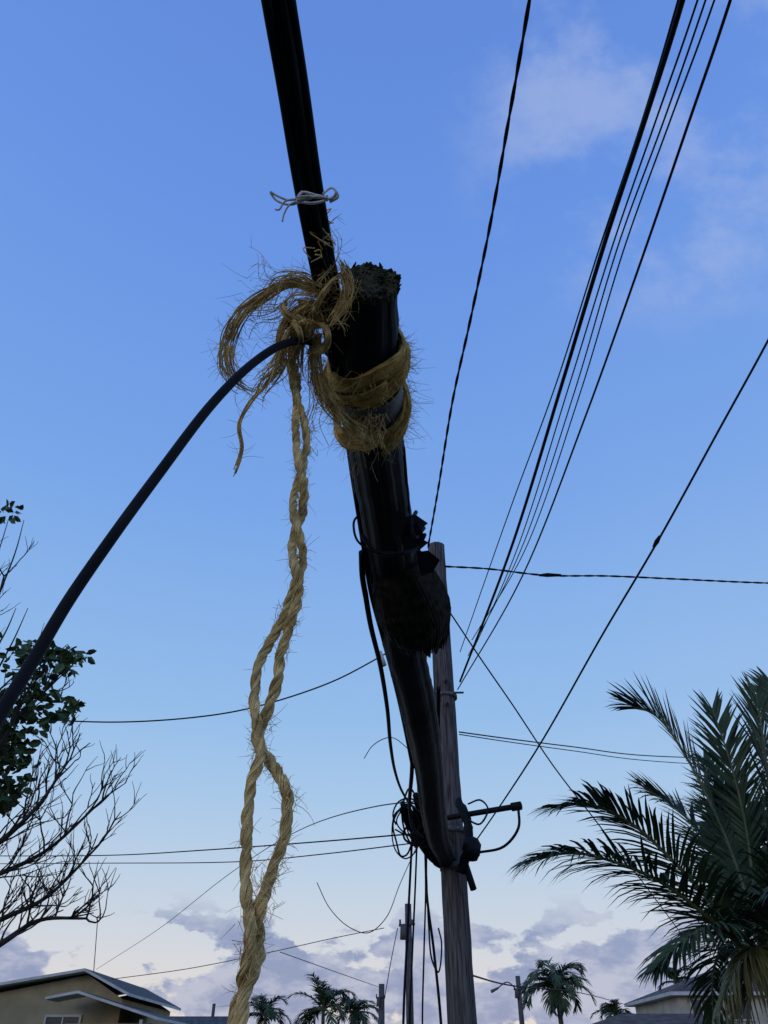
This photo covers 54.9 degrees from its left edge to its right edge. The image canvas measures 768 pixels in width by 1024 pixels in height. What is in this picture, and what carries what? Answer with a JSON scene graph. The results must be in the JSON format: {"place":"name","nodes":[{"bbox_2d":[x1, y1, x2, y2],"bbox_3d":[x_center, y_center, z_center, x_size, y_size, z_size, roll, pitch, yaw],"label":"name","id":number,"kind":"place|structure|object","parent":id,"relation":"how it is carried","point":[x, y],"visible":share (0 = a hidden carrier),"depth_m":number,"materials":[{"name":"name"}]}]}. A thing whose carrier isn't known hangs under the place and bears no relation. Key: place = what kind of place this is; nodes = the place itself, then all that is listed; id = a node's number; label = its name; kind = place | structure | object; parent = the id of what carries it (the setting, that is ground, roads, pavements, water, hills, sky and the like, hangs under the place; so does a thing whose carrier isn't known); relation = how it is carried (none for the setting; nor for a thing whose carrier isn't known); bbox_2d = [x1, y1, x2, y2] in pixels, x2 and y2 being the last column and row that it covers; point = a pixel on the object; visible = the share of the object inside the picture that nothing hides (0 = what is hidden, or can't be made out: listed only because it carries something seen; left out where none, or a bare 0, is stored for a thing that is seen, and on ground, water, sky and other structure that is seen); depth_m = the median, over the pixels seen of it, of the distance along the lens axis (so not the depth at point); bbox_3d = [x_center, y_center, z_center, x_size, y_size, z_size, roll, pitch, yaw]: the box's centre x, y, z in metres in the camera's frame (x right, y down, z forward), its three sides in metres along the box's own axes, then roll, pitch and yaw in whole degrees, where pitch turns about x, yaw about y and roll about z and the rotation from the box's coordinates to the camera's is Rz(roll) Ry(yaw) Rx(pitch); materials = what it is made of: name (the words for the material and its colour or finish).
{"place":"outdoors","nodes":[
{"label":"outdoors","id":0,"kind":"place"},
{"bbox_2d":[0,975,169,1023],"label":"walls","id":1,"kind":"structure","parent":0,"point":[29,1005],"depth_m":29.72,"materials":[{"name":"beige paint"}]},
{"bbox_2d":[0,968,187,1023],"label":"roof","id":2,"kind":"structure","parent":1,"relation":"on","point":[118,987],"depth_m":30.05,"materials":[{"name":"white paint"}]},
{"bbox_2d":[93,923,97,977],"bbox_3d":[-12.155,18.540,31.106,0.394,2.429,0.031,0,-37,0],"label":"mast","id":3,"kind":"object","parent":2,"relation":"on","point":[95,948],"visible":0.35,"depth_m":31.18,"materials":[{"name":"metal"}]},
{"bbox_2d":[169,1004,227,1023],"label":"grey roofed house","id":4,"kind":"structure","parent":0,"point":[212,1019],"depth_m":45.71,"materials":[{"name":"beige paint"}]},
{"bbox_2d":[112,928,383,979],"bbox_3d":[-4.809,14.295,23.916,10.185,1.036,0.665,-14,-39,18],"label":"service wire","id":5,"kind":"object","parent":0,"point":[240,958],"visible":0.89,"depth_m":23.49,"materials":[{"name":"rubber"}]},
{"bbox_2d":[280,952,380,987],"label":"service wire","id":6,"kind":"object","parent":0,"point":[326,968],"visible":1,"depth_m":24.59,"materials":[{"name":"rubber"}]},
{"bbox_2d":[317,848,415,933],"bbox_3d":[-0.117,3.731,7.406,1.281,0.881,0.112,26,-44,-30],"label":"service wire","id":7,"kind":"object","parent":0,"point":[386,916],"visible":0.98,"depth_m":7.13,"materials":[{"name":"rubber"}]},
{"bbox_2d":[0,0,767,1023],"label":"sky","id":8,"kind":"structure","parent":0,"point":[143,149],"materials":[{"name":"blue"}]},
{"bbox_2d":[593,1014,736,1023],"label":"brown roofed house","id":9,"kind":"structure","parent":0,"point":[652,1019],"depth_m":34.32,"materials":[{"name":"beige paint"}]},
{"bbox_2d":[624,969,767,1023],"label":"cream house","id":10,"kind":"structure","parent":0,"point":[672,999],"depth_m":37.92,"materials":[{"name":"paint"}]},
{"label":"ground","id":11,"kind":"structure","parent":0,"visible":0},
{"bbox_2d":[0,499,144,947],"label":"bare branched tree","id":12,"kind":"object","parent":11,"relation":"on","point":[65,658],"visible":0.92,"depth_m":6.90,"materials":[{"name":"green plant"}]},
{"bbox_2d":[65,1019,151,1023],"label":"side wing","id":13,"kind":"structure","parent":11,"relation":"on","point":[140,1021],"depth_m":28.39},
{"bbox_2d":[249,993,291,1023],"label":"coconut palm","id":14,"kind":"object","parent":11,"relation":"on","point":[265,1009],"visible":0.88,"depth_m":67.78,"materials":[{"name":"green plant"}]},
{"bbox_2d":[284,972,357,1023],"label":"coconut palm","id":15,"kind":"object","parent":11,"relation":"on","point":[326,995],"visible":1,"depth_m":62.33,"materials":[{"name":"green plant"}]},
{"bbox_2d":[329,992,378,1023],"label":"coconut palm","id":16,"kind":"object","parent":11,"relation":"on","point":[355,1008],"visible":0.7,"depth_m":66.08,"materials":[{"name":"green plant"}]},
{"bbox_2d":[376,984,384,1023],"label":"utility pole","id":17,"kind":"object","parent":11,"relation":"on","point":[380,1000],"visible":0.98,"depth_m":38.20,"materials":[{"name":"brown wood"}]},
{"bbox_2d":[399,903,413,1023],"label":"utility pole","id":18,"kind":"object","parent":11,"relation":"on","point":[402,931],"visible":0.76,"depth_m":22.28,"materials":[{"name":"brown wood"}]},
{"bbox_2d":[382,928,397,1009],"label":"service wire","id":19,"kind":"object","parent":18,"relation":"attached to","point":[389,969],"visible":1,"depth_m":22.19,"materials":[{"name":"rubber"}]},
{"bbox_2d":[428,542,522,1023],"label":"utility pole","id":20,"kind":"object","parent":11,"relation":"on","point":[456,876],"visible":0.76,"depth_m":7.81,"materials":[{"name":"brown wood"}]},
{"bbox_2d":[7,653,384,722],"bbox_3d":[-3.474,2.704,10.807,8.894,0.961,0.243,-14,-39,17],"label":"service wire","id":21,"kind":"object","parent":20,"relation":"attached to","point":[221,713],"visible":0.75,"depth_m":10.18,"materials":[{"name":"rubber"}]},
{"bbox_2d":[380,651,385,666],"bbox_3d":[-0.031,1.881,9.476,0.128,0.212,0.070,0,-37,0],"label":"wire insulator","id":22,"kind":"object","parent":21,"relation":"attached to","point":[383,660],"visible":0.54,"depth_m":9.44,"materials":[{"name":"white paint"}]},
{"bbox_2d":[0,843,407,863],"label":"service wire","id":23,"kind":"object","parent":20,"relation":"attached to","point":[236,861],"visible":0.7,"depth_m":11.30,"materials":[{"name":"rubber"}]},
{"bbox_2d":[0,833,409,855],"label":"service wire","id":24,"kind":"object","parent":20,"relation":"attached to","point":[230,848],"visible":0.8,"depth_m":11.62,"materials":[{"name":"rubber"}]},
{"bbox_2d":[96,801,413,969],"bbox_3d":[-4.996,10.228,18.529,0.532,1.085,26.896,16,-40,-20],"label":"service wire","id":25,"kind":"object","parent":20,"relation":"attached to","point":[270,846],"visible":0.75,"depth_m":12.58,"materials":[{"name":"rubber"}]},
{"bbox_2d":[261,0,455,867],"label":"cable bundle","id":26,"kind":"object","parent":20,"relation":"attached to","point":[409,599],"visible":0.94,"depth_m":2.02,"materials":[{"name":"black plastic"}]},
{"bbox_2d":[0,337,327,728],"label":"drop cable","id":27,"kind":"object","parent":26,"relation":"hanging from","point":[18,683],"visible":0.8,"depth_m":0.95,"materials":[{"name":"rubber"}]},
{"bbox_2d":[269,187,338,221],"bbox_3d":[-0.129,-0.500,1.202,0.114,0.049,0.036,0,-37,0],"label":"white string","id":28,"kind":"object","parent":26,"relation":"attached to","point":[302,199],"visible":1,"depth_m":1.20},
{"bbox_2d":[201,208,432,1023],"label":"yellow rope","id":29,"kind":"object","parent":26,"relation":"attached to","point":[381,384],"visible":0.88,"depth_m":1.37,"materials":[{"name":"yellow fabric"}]},
{"bbox_2d":[402,840,412,1023],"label":"hanging wire","id":30,"kind":"object","parent":26,"relation":"hanging from","point":[406,946],"visible":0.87,"depth_m":7.75,"materials":[{"name":"rubber"}]},
{"bbox_2d":[364,737,406,757],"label":"service wire","id":31,"kind":"object","parent":20,"relation":"attached to","point":[380,740],"visible":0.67,"depth_m":7.52,"materials":[{"name":"rubber"}]},
{"bbox_2d":[409,849,417,1023],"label":"hanging wire","id":32,"kind":"object","parent":20,"relation":"hanging from","point":[410,994],"visible":0.85,"depth_m":7.76,"materials":[{"name":"rubber"}]},
{"bbox_2d":[421,855,425,1023],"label":"hanging wire","id":33,"kind":"object","parent":20,"relation":"hanging from","point":[423,951],"visible":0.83,"depth_m":7.59,"materials":[{"name":"rubber"}]},
{"bbox_2d":[425,856,441,1023],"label":"hanging wire","id":34,"kind":"object","parent":20,"relation":"hanging from","point":[436,976],"visible":0.81,"depth_m":7.58,"materials":[{"name":"rubber"}]},
{"bbox_2d":[426,879,441,972],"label":"hanging wire","id":35,"kind":"object","parent":20,"relation":"hanging from","point":[437,971],"visible":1,"depth_m":7.57,"materials":[{"name":"rubber"}]},
{"bbox_2d":[427,0,530,547],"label":"power line","id":36,"kind":"object","parent":20,"relation":"attached to","point":[520,52],"visible":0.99,"depth_m":5.92,"materials":[{"name":"rubber"}]},
{"bbox_2d":[473,975,631,1006],"bbox_3d":[5.752,13.514,20.460,0.482,1.487,32.890,-11,-38,15],"label":"service wire","id":37,"kind":"object","parent":20,"relation":"attached to","point":[537,988],"visible":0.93,"depth_m":13.59,"materials":[{"name":"rubber"}]},
{"bbox_2d":[460,0,678,651],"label":"power line","id":38,"kind":"object","parent":20,"relation":"attached to","point":[676,5],"visible":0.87,"depth_m":4.63,"materials":[{"name":"rubber"}]},
{"bbox_2d":[459,0,684,681],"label":"power line","id":39,"kind":"object","parent":20,"relation":"attached to","point":[675,23],"visible":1,"depth_m":4.12,"materials":[{"name":"rubber"}]},
{"bbox_2d":[451,614,709,971],"bbox_3d":[8.126,10.973,20.831,0.875,2.401,32.212,-16,-40,20],"label":"service wire","id":40,"kind":"object","parent":20,"relation":"attached to","point":[538,743],"visible":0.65,"depth_m":10.54,"materials":[{"name":"rubber"}]},
{"bbox_2d":[475,0,698,645],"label":"power line","id":41,"kind":"object","parent":20,"relation":"attached to","point":[679,53],"visible":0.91,"depth_m":4.24,"materials":[{"name":"rubber"}]},
{"bbox_2d":[468,0,706,655],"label":"power line","id":42,"kind":"object","parent":20,"relation":"attached to","point":[690,44],"visible":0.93,"depth_m":4.39,"materials":[{"name":"rubber"}]},
{"bbox_2d":[472,0,714,639],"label":"power line","id":43,"kind":"object","parent":20,"relation":"attached to","point":[697,47],"visible":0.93,"depth_m":4.39,"materials":[{"name":"rubber"}]},
{"bbox_2d":[457,0,731,689],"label":"power line","id":44,"kind":"object","parent":20,"relation":"attached to","point":[678,153],"visible":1,"depth_m":4.16,"materials":[{"name":"rubber"}]},
{"bbox_2d":[459,731,750,758],"bbox_3d":[4.797,4.130,12.640,10.829,2.078,0.498,28,-45,-32],"label":"service wire","id":45,"kind":"object","parent":20,"relation":"attached to","point":[567,746],"visible":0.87,"depth_m":10.84,"materials":[{"name":"rubber"}]},
{"bbox_2d":[445,565,767,583],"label":"service wire","id":46,"kind":"object","parent":20,"relation":"attached to","point":[535,574],"visible":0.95,"depth_m":11.07,"materials":[{"name":"rubber"}]},
{"bbox_2d":[540,573,560,576],"bbox_3d":[2.403,0.914,10.707,0.320,0.057,0.052,0,-37,0],"label":"wire splice","id":47,"kind":"object","parent":46,"relation":"attached to","point":[550,575],"visible":1,"depth_m":10.69,"materials":[{"name":"rubber"}]},
{"bbox_2d":[459,734,763,767],"bbox_3d":[4.764,4.222,12.565,10.777,1.898,0.484,28,-45,-32],"label":"service wire","id":48,"kind":"object","parent":20,"relation":"attached to","point":[571,750],"visible":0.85,"depth_m":10.91,"materials":[{"name":"rubber"}]},
{"bbox_2d":[477,339,767,837],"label":"service wire","id":49,"kind":"object","parent":20,"relation":"attached to","point":[677,505],"visible":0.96,"depth_m":4.99,"materials":[{"name":"rubber"}]},
{"bbox_2d":[652,535,660,547],"bbox_3d":[1.794,0.195,4.862,0.032,0.037,0.102,10,-38,-13],"label":"wire splice","id":50,"kind":"object","parent":49,"relation":"attached to","point":[656,541],"visible":1,"depth_m":4.85,"materials":[{"name":"rubber"}]},
{"bbox_2d":[514,976,524,1023],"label":"utility pole","id":51,"kind":"object","parent":11,"relation":"on","point":[518,996],"visible":0.89,"depth_m":38.35,"materials":[{"name":"brown wood"}]},
{"bbox_2d":[490,982,519,993],"bbox_3d":[6.312,24.825,38.567,1.555,0.552,0.160,2,-37,-3],"label":"street lamp","id":52,"kind":"object","parent":51,"relation":"attached to","point":[494,989],"visible":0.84,"depth_m":38.49,"materials":[{"name":"metal"}]},
{"bbox_2d":[521,958,597,1023],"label":"coconut palm","id":53,"kind":"object","parent":11,"relation":"on","point":[554,978],"visible":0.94,"depth_m":48.10,"materials":[{"name":"green plant"}]},
{"bbox_2d":[590,998,633,1019],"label":"coconut palm","id":54,"kind":"object","parent":11,"relation":"on","point":[611,1008],"visible":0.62,"depth_m":66.16,"materials":[{"name":"green plant"}]},
{"bbox_2d":[502,667,767,1023],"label":"coconut palm","id":55,"kind":"object","parent":11,"relation":"on","point":[731,866],"visible":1,"depth_m":10.18,"materials":[{"name":"green plant"}]},
{"bbox_2d":[657,966,689,989],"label":"coconut palm","id":56,"kind":"object","parent":11,"relation":"on","point":[671,973],"visible":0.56,"depth_m":59.35,"materials":[{"name":"green plant"}]}
]}

